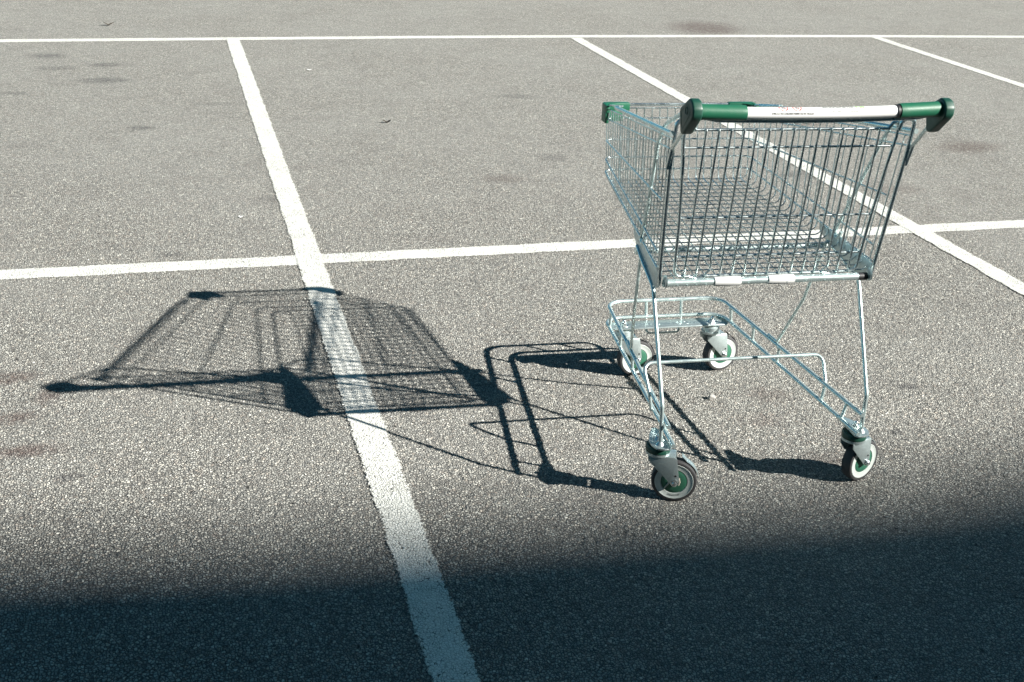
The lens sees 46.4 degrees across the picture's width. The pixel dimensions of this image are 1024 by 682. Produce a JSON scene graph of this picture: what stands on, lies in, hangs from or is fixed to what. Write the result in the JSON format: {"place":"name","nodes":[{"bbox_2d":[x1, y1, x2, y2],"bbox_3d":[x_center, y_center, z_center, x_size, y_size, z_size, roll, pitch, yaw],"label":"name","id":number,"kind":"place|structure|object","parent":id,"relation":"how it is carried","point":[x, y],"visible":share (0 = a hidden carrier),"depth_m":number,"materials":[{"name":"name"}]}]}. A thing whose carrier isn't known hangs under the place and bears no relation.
{"place":"outdoors","nodes":[
{"label":"outdoors","id":0,"kind":"place"},
{"bbox_2d":[0,0,1023,681],"bbox_3d":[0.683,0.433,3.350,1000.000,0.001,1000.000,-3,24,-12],"label":"asphalt ground","id":1,"kind":"structure","parent":0,"point":[186,494],"depth_m":4.11,"materials":[{"name":"grey asphalt"}]},
{"bbox_2d":[226,39,480,681],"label":"painted line","id":2,"kind":"object","parent":1,"relation":"on","point":[426,599],"visible":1,"depth_m":3.51,"materials":[{"name":"white paint"}]},
{"bbox_2d":[0,220,1023,279],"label":"painted line","id":3,"kind":"object","parent":1,"relation":"on","point":[290,259],"visible":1,"depth_m":5.05,"materials":[{"name":"white paint"}]},
{"bbox_2d":[0,35,1023,41],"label":"painted line","id":4,"kind":"object","parent":1,"relation":"on","point":[370,37],"visible":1,"depth_m":10.03,"materials":[{"name":"white paint"}]},
{"bbox_2d":[707,394,715,399],"bbox_3d":[0.651,0.183,3.896,0.027,0.018,0.018,4,24,4],"label":"pebble","id":5,"kind":"object","parent":1,"relation":"on","point":[711,397],"visible":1,"depth_m":3.89,"materials":[{"name":"stone"}]},
{"bbox_2d":[601,98,954,500],"bbox_3d":[0.649,-0.255,3.505,0.737,1.129,1.005,-3,24,-12],"label":"shopping trolley","id":6,"kind":"object","parent":1,"relation":"on","point":[673,477],"visible":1,"depth_m":3.28,"materials":[{"name":"metal"}]},
{"bbox_2d":[572,38,1023,294],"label":"painted line","id":7,"kind":"object","parent":1,"relation":"on","point":[995,272],"visible":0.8,"depth_m":5.94,"materials":[{"name":"white paint"}]},
{"bbox_2d":[872,37,1023,86],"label":"painted line","id":8,"kind":"object","parent":1,"relation":"on","point":[965,66],"visible":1,"depth_m":9.88,"materials":[{"name":"white paint"}]}
]}

